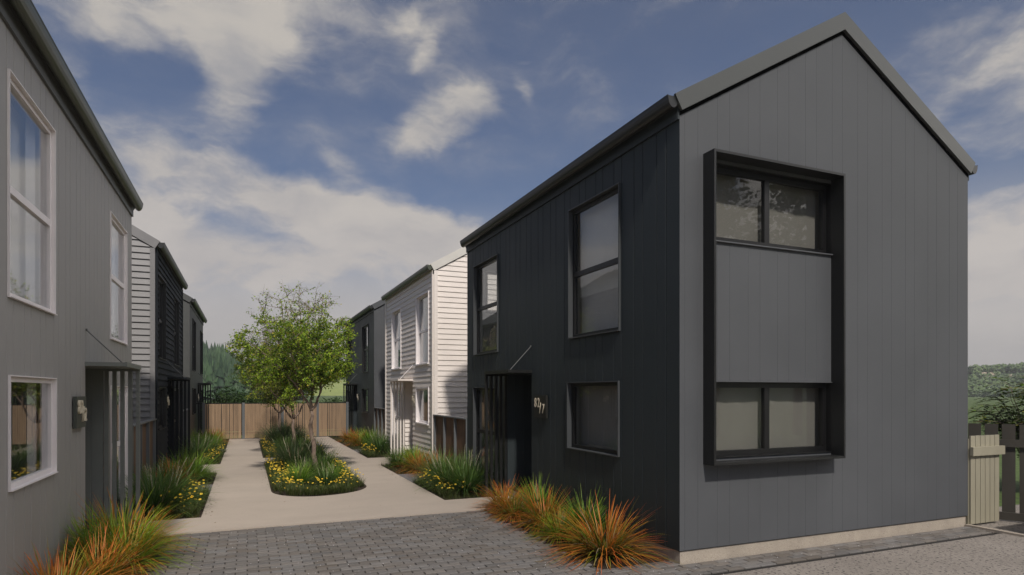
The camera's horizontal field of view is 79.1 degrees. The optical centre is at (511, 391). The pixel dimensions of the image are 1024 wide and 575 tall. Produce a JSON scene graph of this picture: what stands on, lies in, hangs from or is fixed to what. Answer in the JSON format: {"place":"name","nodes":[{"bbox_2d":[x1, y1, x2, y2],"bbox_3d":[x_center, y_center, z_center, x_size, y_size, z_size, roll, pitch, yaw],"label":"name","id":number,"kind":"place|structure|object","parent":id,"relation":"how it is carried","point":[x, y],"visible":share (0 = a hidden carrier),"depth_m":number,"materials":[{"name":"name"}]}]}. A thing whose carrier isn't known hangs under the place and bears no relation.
{"place":"outdoors","nodes":[
{"label":"outdoors","id":0,"kind":"place"},
{"bbox_2d":[118,436,493,521],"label":"garden soil","id":1,"kind":"structure","parent":0,"point":[303,495],"depth_m":13.33,"materials":[{"name":"brown soil"}]},
{"bbox_2d":[133,419,156,499],"bbox_3d":[-7.480,1.300,12.593,0.110,1.400,3.060,0,0,-23],"label":"timber panel fence","id":2,"kind":"object","parent":1,"relation":"on","point":[148,439],"visible":0.42,"depth_m":13.03,"materials":[{"name":"grey wood"}]},
{"bbox_2d":[117,463,208,515],"bbox_3d":[-5.828,1.545,10.108,1.965,0.909,1.997,0,0,-23],"label":"lily turf clump","id":3,"kind":"object","parent":1,"relation":"on","point":[155,500],"visible":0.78,"depth_m":10.01,"materials":[{"name":"green plant"}]},
{"bbox_2d":[134,455,196,494],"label":"lily turf clump","id":4,"kind":"object","parent":1,"relation":"on","point":[150,471],"visible":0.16,"depth_m":11.74,"materials":[{"name":"green plant"}]},
{"bbox_2d":[155,493,187,517],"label":"yellow daisy clump","id":5,"kind":"object","parent":1,"relation":"on","point":[172,513],"visible":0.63,"depth_m":9.93,"materials":[{"name":"green plant"}]},
{"bbox_2d":[117,458,228,505],"bbox_3d":[-6.062,1.573,10.930,2.007,0.854,1.974,0,0,-23],"label":"lily turf clump","id":6,"kind":"object","parent":1,"relation":"on","point":[185,488],"visible":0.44,"depth_m":10.96,"materials":[{"name":"green plant"}]},
{"bbox_2d":[149,453,205,488],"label":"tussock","id":7,"kind":"object","parent":1,"relation":"on","point":[168,462],"visible":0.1,"depth_m":12.99,"materials":[{"name":"green plant"}]},
{"bbox_2d":[152,449,210,475],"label":"green tussock","id":8,"kind":"object","parent":1,"relation":"on","point":[177,460],"visible":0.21,"depth_m":14.43,"materials":[{"name":"green plant"}]},
{"bbox_2d":[169,495,200,517],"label":"yellow daisy clump","id":9,"kind":"object","parent":1,"relation":"on","point":[191,508],"visible":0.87,"depth_m":9.99,"materials":[{"name":"green plant"}]},
{"bbox_2d":[160,446,226,482],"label":"green tussock","id":10,"kind":"object","parent":1,"relation":"on","point":[199,467],"visible":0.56,"depth_m":13.78,"materials":[{"name":"green plant"}]},
{"bbox_2d":[169,431,217,462],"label":"lily turf clump","id":11,"kind":"object","parent":1,"relation":"on","point":[196,446],"visible":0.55,"depth_m":17.39,"materials":[{"name":"green plant"}]},
{"bbox_2d":[183,428,222,449],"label":"green tussock","id":12,"kind":"object","parent":1,"relation":"on","point":[198,437],"visible":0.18,"depth_m":19.72,"materials":[{"name":"green plant"}]},
{"bbox_2d":[178,434,229,457],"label":"lily turf clump","id":13,"kind":"object","parent":1,"relation":"on","point":[210,445],"visible":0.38,"depth_m":18.83,"materials":[{"name":"green plant"}]},
{"bbox_2d":[227,326,291,428],"bbox_3d":[-8.933,-0.330,23.193,3.105,4.669,3.229,0,0,-23],"label":"courtyard tree","id":14,"kind":"object","parent":1,"relation":"on","point":[264,399],"visible":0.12,"depth_m":23.04,"materials":[{"name":"green plant"}]},
{"bbox_2d":[196,402,348,438],"bbox_3d":[-10.135,1.222,26.619,6.100,1.555,0.160,0,0,-23],"label":"timber slat fence","id":15,"kind":"object","parent":1,"relation":"on","point":[244,418],"visible":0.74,"depth_m":26.39,"materials":[{"name":"brown wood"}]},
{"bbox_2d":[234,316,325,445],"bbox_3d":[-7.040,-0.218,19.305,2.988,4.437,2.850,0,0,-23],"label":"courtyard tree","id":16,"kind":"object","parent":1,"relation":"on","point":[268,391],"visible":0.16,"depth_m":19.18,"materials":[{"name":"green plant"}]},
{"bbox_2d":[255,420,304,447],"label":"dark turf clump","id":17,"kind":"object","parent":1,"relation":"on","point":[275,432],"visible":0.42,"depth_m":21.55,"materials":[{"name":"green plant"}]},
{"bbox_2d":[266,431,297,451],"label":"lily turf clump","id":18,"kind":"object","parent":1,"relation":"on","point":[286,440],"visible":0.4,"depth_m":19.25,"materials":[{"name":"green plant"}]},
{"bbox_2d":[259,433,307,465],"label":"lily turf clump","id":19,"kind":"object","parent":1,"relation":"on","point":[281,453],"visible":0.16,"depth_m":16.32,"materials":[{"name":"green plant"}]},
{"bbox_2d":[277,476,302,494],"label":"yellow daisy clump","id":20,"kind":"object","parent":1,"relation":"on","point":[288,490],"visible":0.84,"depth_m":12.12,"materials":[{"name":"green plant"}]},
{"bbox_2d":[223,281,361,470],"bbox_3d":[-5.135,-0.327,14.780,3.142,4.663,2.861,0,0,-23],"label":"courtyard tree","id":21,"kind":"object","parent":1,"relation":"on","point":[314,367],"visible":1,"depth_m":14.46,"materials":[{"name":"green plant"}]},
{"bbox_2d":[263,433,323,471],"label":"dark turf clump","id":22,"kind":"object","parent":1,"relation":"on","point":[293,453],"visible":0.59,"depth_m":14.67,"materials":[{"name":"green plant"}]},
{"bbox_2d":[270,458,320,483],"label":"green tussock","id":23,"kind":"object","parent":1,"relation":"on","point":[298,474],"visible":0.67,"depth_m":13.21,"materials":[{"name":"green plant"}]},
{"bbox_2d":[269,434,327,463],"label":"dark turf clump","id":24,"kind":"object","parent":1,"relation":"on","point":[303,447],"visible":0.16,"depth_m":15.72,"materials":[{"name":"green plant"}]},
{"bbox_2d":[287,478,315,495],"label":"yellow daisy clump","id":25,"kind":"object","parent":1,"relation":"on","point":[300,490],"visible":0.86,"depth_m":12.03,"materials":[{"name":"green plant"}]},
{"bbox_2d":[286,454,324,478],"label":"lily turf clump","id":26,"kind":"object","parent":1,"relation":"on","point":[309,467],"visible":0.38,"depth_m":13.99,"materials":[{"name":"green plant"}]},
{"bbox_2d":[302,477,323,495],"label":"yellow daisy clump","id":27,"kind":"object","parent":1,"relation":"on","point":[312,492],"visible":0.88,"depth_m":12.03,"materials":[{"name":"green plant"}]},
{"bbox_2d":[125,435,503,520],"bbox_3d":[-6.459,1.934,18.541,6.483,0.132,17.302,0,0,-23],"label":"ground cover","id":28,"kind":"object","parent":1,"relation":"on","point":[453,496],"visible":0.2,"depth_m":12.65,"materials":[{"name":"green plant"}]},
{"bbox_2d":[314,476,335,494],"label":"yellow daisy clump","id":29,"kind":"object","parent":1,"relation":"on","point":[324,492],"visible":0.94,"depth_m":12.09,"materials":[{"name":"green plant"}]},
{"bbox_2d":[305,462,345,487],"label":"lily turf clump","id":30,"kind":"object","parent":1,"relation":"on","point":[324,475],"visible":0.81,"depth_m":12.90,"materials":[{"name":"green plant"}]},
{"bbox_2d":[306,444,356,471],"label":"lily turf clump","id":31,"kind":"object","parent":1,"relation":"on","point":[325,462],"visible":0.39,"depth_m":15.19,"materials":[{"name":"green plant"}]},
{"bbox_2d":[314,456,353,481],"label":"green tussock","id":32,"kind":"object","parent":1,"relation":"on","point":[338,471],"visible":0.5,"depth_m":13.79,"materials":[{"name":"green plant"}]},
{"bbox_2d":[337,428,358,441],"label":"orange tussock","id":33,"kind":"object","parent":1,"relation":"on","point":[345,436],"visible":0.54,"depth_m":24.85,"materials":[{"name":"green plant"}]},
{"bbox_2d":[342,429,366,445],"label":"orange tussock","id":34,"kind":"object","parent":1,"relation":"on","point":[356,438],"visible":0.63,"depth_m":23.04,"materials":[{"name":"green plant"}]},
{"bbox_2d":[354,426,380,446],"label":"green tussock","id":35,"kind":"object","parent":1,"relation":"on","point":[368,437],"visible":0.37,"depth_m":22.25,"materials":[{"name":"green plant"}]},
{"bbox_2d":[353,430,401,454],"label":"lily turf clump","id":36,"kind":"object","parent":1,"relation":"on","point":[378,446],"visible":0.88,"depth_m":19.74,"materials":[{"name":"green plant"}]},
{"bbox_2d":[374,407,384,440],"bbox_3d":[-4.936,1.300,23.301,0.110,1.400,2.210,0,0,-23],"label":"timber panel fence","id":37,"kind":"object","parent":1,"relation":"on","point":[379,417],"visible":0.48,"depth_m":23.56,"materials":[{"name":"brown wood"}]},
{"bbox_2d":[373,446,414,466],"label":"lily turf clump","id":38,"kind":"object","parent":1,"relation":"on","point":[393,461],"visible":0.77,"depth_m":16.49,"materials":[{"name":"green plant"}]},
{"bbox_2d":[389,444,432,467],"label":"green tussock","id":39,"kind":"object","parent":1,"relation":"on","point":[408,454],"visible":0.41,"depth_m":16.21,"materials":[{"name":"green plant"}]},
{"bbox_2d":[396,448,436,474],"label":"orange tussock","id":40,"kind":"object","parent":1,"relation":"on","point":[413,468],"visible":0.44,"depth_m":15.41,"materials":[{"name":"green plant"}]},
{"bbox_2d":[407,445,464,480],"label":"lily turf clump","id":41,"kind":"object","parent":1,"relation":"on","point":[430,466],"visible":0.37,"depth_m":13.67,"materials":[{"name":"green plant"}]},
{"bbox_2d":[411,448,482,489],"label":"lily turf clump","id":42,"kind":"object","parent":1,"relation":"on","point":[441,477],"visible":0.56,"depth_m":12.60,"materials":[{"name":"green plant"}]},
{"bbox_2d":[437,478,459,497],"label":"yellow daisy clump","id":43,"kind":"object","parent":1,"relation":"on","point":[448,494],"visible":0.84,"depth_m":11.79,"materials":[{"name":"green plant"}]},
{"bbox_2d":[433,414,466,465],"bbox_3d":[-1.530,1.300,15.339,0.110,1.400,2.690,0,0,-23],"label":"timber panel fence","id":44,"kind":"object","parent":1,"relation":"on","point":[448,431],"visible":0.63,"depth_m":15.36,"materials":[{"name":"brown wood"}]},
{"bbox_2d":[434,447,493,480],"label":"lily turf clump","id":45,"kind":"object","parent":1,"relation":"on","point":[464,461],"visible":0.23,"depth_m":13.11,"materials":[{"name":"green plant"}]},
{"bbox_2d":[433,448,503,498],"bbox_3d":[-0.891,1.548,12.135,1.840,0.905,1.919,0,0,-23],"label":"lily turf clump","id":46,"kind":"object","parent":1,"relation":"on","point":[470,482],"visible":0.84,"depth_m":11.99,"materials":[{"name":"green plant"}]},
{"bbox_2d":[110,436,527,536],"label":"path","id":47,"kind":"structure","parent":0,"point":[247,502],"depth_m":11.31,"materials":[{"name":"concrete"}]},
{"bbox_2d":[32,0,1023,366],"label":"sky","id":48,"kind":"structure","parent":0,"point":[353,147],"materials":[{"name":"blue"}]},
{"bbox_2d":[145,510,997,574],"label":"paving","id":49,"kind":"structure","parent":0,"point":[426,543],"depth_m":7.77,"materials":[{"name":"stone"}]},
{"bbox_2d":[63,536,163,574],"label":"planting bed","id":50,"kind":"object","parent":49,"relation":"on","point":[137,568],"depth_m":7.06,"materials":[{"name":"brown soil"}]},
{"bbox_2d":[9,538,147,574],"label":"orange tussock","id":51,"kind":"object","parent":50,"relation":"on","point":[59,571],"visible":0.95,"depth_m":5.80,"materials":[{"name":"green plant"}]},
{"bbox_2d":[55,498,148,574],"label":"green tussock","id":52,"kind":"object","parent":50,"relation":"on","point":[91,528],"visible":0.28,"depth_m":7.05,"materials":[{"name":"green plant"}]},
{"bbox_2d":[43,523,173,574],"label":"orange tussock","id":53,"kind":"object","parent":50,"relation":"on","point":[94,558],"visible":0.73,"depth_m":6.44,"materials":[{"name":"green plant"}]},
{"bbox_2d":[57,499,201,574],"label":"orange green tussock","id":54,"kind":"object","parent":50,"relation":"on","point":[142,555],"visible":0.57,"depth_m":7.00,"materials":[{"name":"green plant"}]},
{"bbox_2d":[58,488,209,570],"bbox_3d":[-4.736,1.567,7.461,1.945,0.867,1.934,0,0,19],"label":"orange green tussock","id":55,"kind":"object","parent":50,"relation":"on","point":[127,527],"visible":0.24,"depth_m":7.53,"materials":[{"name":"green plant"}]},
{"bbox_2d":[101,510,188,548],"bbox_3d":[-4.901,1.763,8.105,1.325,0.475,1.281,0,0,-23],"label":"orange tussock","id":56,"kind":"object","parent":50,"relation":"on","point":[156,528],"visible":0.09,"depth_m":8.27,"materials":[{"name":"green plant"}]},
{"bbox_2d":[485,509,667,568],"bbox_3d":[0.697,1.996,8.923,0.940,0.001,3.800,0,0,-23],"label":"planting bed","id":57,"kind":"object","parent":49,"relation":"on","point":[604,565],"visible":0.2,"depth_m":7.62,"materials":[{"name":"brown soil"}]},
{"bbox_2d":[467,479,530,514],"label":"orange tussock","id":58,"kind":"object","parent":57,"relation":"on","point":[499,500],"visible":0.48,"depth_m":10.54,"materials":[{"name":"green plant"}]},
{"bbox_2d":[482,486,532,523],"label":"orange tussock","id":59,"kind":"object","parent":57,"relation":"on","point":[509,507],"visible":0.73,"depth_m":9.76,"materials":[{"name":"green plant"}]},
{"bbox_2d":[498,476,560,519],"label":"green tussock","id":60,"kind":"object","parent":57,"relation":"on","point":[538,492],"visible":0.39,"depth_m":9.97,"materials":[{"name":"green plant"}]},
{"bbox_2d":[497,483,584,535],"bbox_3d":[0.466,1.661,9.117,1.458,0.677,1.456,0,0,-23],"label":"orange tussock","id":61,"kind":"object","parent":57,"relation":"on","point":[535,512],"visible":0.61,"depth_m":9.04,"materials":[{"name":"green plant"}]},
{"bbox_2d":[521,506,582,546],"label":"orange green tussock","id":62,"kind":"object","parent":57,"relation":"on","point":[557,531],"visible":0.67,"depth_m":8.39,"materials":[{"name":"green plant"}]},
{"bbox_2d":[543,484,626,537],"bbox_3d":[0.992,1.614,8.482,1.420,0.771,1.219,0,0,23],"label":"green tussock","id":63,"kind":"object","parent":57,"relation":"on","point":[580,514],"visible":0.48,"depth_m":8.42,"materials":[{"name":"green plant"}]},
{"bbox_2d":[529,492,676,573],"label":"orange tussock","id":64,"kind":"object","parent":57,"relation":"on","point":[594,543],"visible":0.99,"depth_m":7.47,"materials":[{"name":"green plant"}]},
{"bbox_2d":[201,396,1023,506],"bbox_3d":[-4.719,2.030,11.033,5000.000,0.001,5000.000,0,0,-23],"label":"ground","id":65,"kind":"structure","parent":0,"point":[971,401],"depth_m":61.30,"materials":[{"name":"green plant"}]},
{"bbox_2d":[0,0,142,574],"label":"house","id":66,"kind":"structure","parent":65,"relation":"on","point":[70,200],"depth_m":6.86,"materials":[{"name":"grey paint"}]},
{"bbox_2d":[7,68,57,314],"bbox_3d":[-4.709,-1.805,5.980,0.221,2.070,1.416,0,0,-23],"label":"window","id":67,"kind":"structure","parent":66,"relation":"in","point":[46,213],"depth_m":6.50,"materials":[{"name":"white paint"}]},
{"bbox_2d":[8,375,58,491],"bbox_3d":[-4.720,0.365,6.008,0.221,1.110,1.436,0,0,-23],"label":"window","id":68,"kind":"structure","parent":66,"relation":"in","point":[48,386],"depth_m":6.53,"materials":[{"name":"white paint"}]},
{"bbox_2d":[73,396,86,428],"bbox_3d":[-5.265,0.245,7.569,0.072,0.380,0.470,0,0,-23],"label":"house number sign","id":69,"kind":"object","parent":66,"relation":"attached to","point":[79,412],"visible":1,"depth_m":7.44,"materials":[{"name":"black metal"}]},
{"bbox_2d":[109,385,127,517],"bbox_3d":[-6.412,0.905,10.037,0.163,2.006,1.396,0,0,-23],"label":"slatted screen","id":70,"kind":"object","parent":66,"relation":"in","point":[118,387],"depth_m":10.65,"materials":[{"name":"white paint"}]},
{"bbox_2d":[110,211,127,344],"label":"window","id":71,"kind":"structure","parent":66,"relation":"in","point":[121,281],"depth_m":10.52,"materials":[{"name":"white paint"}]},
{"bbox_2d":[132,225,190,472],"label":"house","id":72,"kind":"structure","parent":65,"relation":"on","point":[159,283],"depth_m":14.60,"materials":[{"name":"paint"}]},
{"bbox_2d":[158,387,165,429],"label":"window","id":73,"kind":"structure","parent":72,"relation":"in","point":[162,390],"depth_m":15.61,"materials":[{"name":"black metal"}]},
{"bbox_2d":[158,274,166,360],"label":"window","id":74,"kind":"structure","parent":72,"relation":"in","point":[162,284],"depth_m":15.61,"materials":[{"name":"black metal"}]},
{"bbox_2d":[171,388,179,458],"bbox_3d":[-9.829,0.905,18.043,0.177,2.014,1.274,0,0,-23],"label":"slatted screen","id":75,"kind":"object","parent":72,"relation":"in","point":[171,388],"depth_m":17.49,"materials":[{"name":"black wood"}]},
{"bbox_2d":[173,296,178,365],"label":"window","id":76,"kind":"structure","parent":72,"relation":"in","point":[176,303],"depth_m":18.66,"materials":[{"name":"black metal"}]},
{"bbox_2d":[183,293,210,443],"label":"house","id":77,"kind":"structure","parent":65,"relation":"on","point":[194,319],"depth_m":24.62,"materials":[{"name":"paint"}]},
{"bbox_2d":[192,318,195,371],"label":"window","id":78,"kind":"structure","parent":77,"relation":"in","point":[193,321],"depth_m":24.87,"materials":[{"name":"black metal"}]},
{"bbox_2d":[192,388,196,414],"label":"window","id":79,"kind":"structure","parent":77,"relation":"in","point":[193,389],"depth_m":24.90,"materials":[{"name":"black metal"}]},
{"bbox_2d":[200,330,202,374],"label":"window","id":80,"kind":"structure","parent":77,"relation":"in","point":[201,333],"depth_m":28.94,"materials":[{"name":"black metal"}]},
{"bbox_2d":[212,386,261,434],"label":"leafy shrub","id":81,"kind":"object","parent":65,"relation":"on","point":[241,398],"visible":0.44,"depth_m":28.94,"materials":[{"name":"green plant"}]},
{"bbox_2d":[181,449,423,493],"bbox_3d":[-6.110,2.012,17.725,6.495,0.036,10.400,0,0,-23],"label":"gravel strip","id":82,"kind":"object","parent":65,"relation":"on","point":[407,477],"visible":0.11,"depth_m":14.46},
{"bbox_2d":[343,299,384,437],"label":"house","id":83,"kind":"structure","parent":65,"relation":"on","point":[366,380],"depth_m":26.11,"materials":[{"name":"paint"}]},
{"bbox_2d":[362,324,368,372],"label":"window","id":84,"kind":"structure","parent":83,"relation":"in","point":[364,349],"depth_m":26.76,"materials":[{"name":"black metal"}]},
{"bbox_2d":[381,247,496,460],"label":"house","id":85,"kind":"structure","parent":65,"relation":"on","point":[426,334],"depth_m":17.29,"materials":[{"name":"paint"}]},
{"bbox_2d":[391,307,401,369],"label":"window","id":86,"kind":"structure","parent":85,"relation":"in","point":[396,317],"depth_m":21.22,"materials":[{"name":"white paint"}]},
{"bbox_2d":[392,388,404,451],"bbox_3d":[-3.754,0.910,20.642,0.243,2.100,1.320,0,0,-23],"label":"slatted screen","id":87,"kind":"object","parent":85,"relation":"in","point":[392,388],"depth_m":21.16,"materials":[{"name":"white paint"}]},
{"bbox_2d":[415,290,428,365],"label":"window","id":88,"kind":"structure","parent":85,"relation":"in","point":[423,296],"depth_m":18.17,"materials":[{"name":"white paint"}]},
{"bbox_2d":[415,387,428,424],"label":"window","id":89,"kind":"structure","parent":85,"relation":"in","point":[418,389],"depth_m":18.17,"materials":[{"name":"white paint"}]},
{"bbox_2d":[460,12,977,564],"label":"house","id":90,"kind":"structure","parent":65,"relation":"on","point":[728,320],"depth_m":8.21,"materials":[{"name":"paint"}]},
{"bbox_2d":[473,254,497,355],"bbox_3d":[-0.507,-1.770,12.987,0.177,1.944,1.404,0,0,-23],"label":"window","id":91,"kind":"structure","parent":90,"relation":"in","point":[476,269],"depth_m":13.58,"materials":[{"name":"black metal"}]},
{"bbox_2d":[473,387,498,486],"bbox_3d":[-0.518,0.905,13.015,0.177,2.014,1.404,0,0,-23],"label":"window","id":92,"kind":"structure","parent":90,"relation":"in","point":[476,390],"depth_m":13.62,"materials":[{"name":"black metal"}]},
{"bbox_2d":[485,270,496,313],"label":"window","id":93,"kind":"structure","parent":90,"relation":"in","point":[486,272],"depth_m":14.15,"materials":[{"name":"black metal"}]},
{"bbox_2d":[534,395,547,417],"bbox_3d":[0.487,0.245,10.487,0.056,0.380,0.470,0,0,-23],"label":"house number sign","id":94,"kind":"object","parent":90,"relation":"attached to","point":[540,406],"visible":1,"depth_m":10.42,"materials":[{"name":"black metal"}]},
{"bbox_2d":[566,381,619,456],"bbox_3d":[1.200,0.360,8.997,0.177,1.024,1.444,0,0,-23],"label":"window","id":95,"kind":"structure","parent":90,"relation":"in","point":[571,386],"depth_m":9.43,"materials":[{"name":"black metal"}]},
{"bbox_2d":[567,182,620,338],"bbox_3d":[1.212,-1.810,8.969,0.177,1.984,1.424,0,0,-23],"label":"window","id":96,"kind":"structure","parent":90,"relation":"in","point":[573,273],"depth_m":9.47,"materials":[{"name":"black metal"}]},
{"bbox_2d":[716,163,830,253],"bbox_3d":[3.191,-2.255,7.810,2.170,1.030,0.227,0,0,-23],"label":"window","id":97,"kind":"structure","parent":90,"relation":"in","point":[756,207],"depth_m":7.91,"materials":[{"name":"black metal"}]},
{"bbox_2d":[716,382,831,457],"bbox_3d":[3.191,0.335,7.810,2.170,1.010,0.227,0,0,-23],"label":"window","id":98,"kind":"structure","parent":90,"relation":"in","point":[753,418],"depth_m":7.91,"materials":[{"name":"beige glass"}]},
{"bbox_2d":[965,524,1023,536],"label":"kerb","id":99,"kind":"structure","parent":65,"relation":"on","point":[997,530],"depth_m":8.85,"materials":[{"name":"concrete"}]},
{"bbox_2d":[968,376,1023,459],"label":"leafy shrub","id":100,"kind":"object","parent":65,"relation":"on","point":[1001,420],"visible":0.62,"depth_m":13.13,"materials":[{"name":"green plant"}]},
{"bbox_2d":[204,371,1023,401],"bbox_3d":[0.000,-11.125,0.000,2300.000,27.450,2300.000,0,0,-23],"label":"hills","id":101,"kind":"structure","parent":0,"point":[337,390],"depth_m":378.78,"materials":[{"name":"green plant"}]},
{"bbox_2d":[203,340,305,400],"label":"forest","id":102,"kind":"object","parent":101,"relation":"on","point":[218,367],"visible":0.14,"depth_m":142.64,"materials":[{"name":"green plant"}]},
{"bbox_2d":[968,362,1023,396],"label":"forest","id":103,"kind":"object","parent":101,"relation":"on","point":[976,388],"visible":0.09,"depth_m":284.78,"materials":[{"name":"green plant"}]},
{"bbox_2d":[723,533,1023,574],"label":"road","id":104,"kind":"structure","parent":0,"point":[999,554],"depth_m":7.28,"materials":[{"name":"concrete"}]},
{"bbox_2d":[971,504,1023,533],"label":"side path","id":105,"kind":"structure","parent":0,"point":[1012,526],"depth_m":9.29,"materials":[{"name":"concrete"}]},
{"bbox_2d":[966,435,1004,523],"bbox_3d":[7.153,1.327,9.398,0.775,1.347,0.145,0,0,-23],"label":"board fence","id":106,"kind":"object","parent":105,"relation":"on","point":[984,451],"visible":0.96,"depth_m":9.34,"materials":[{"name":"beige paint"}]},
{"bbox_2d":[968,423,1023,521],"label":"picket fence","id":107,"kind":"object","parent":105,"relation":"on","point":[1009,442],"visible":0.2,"depth_m":9.59,"materials":[{"name":"wood"}]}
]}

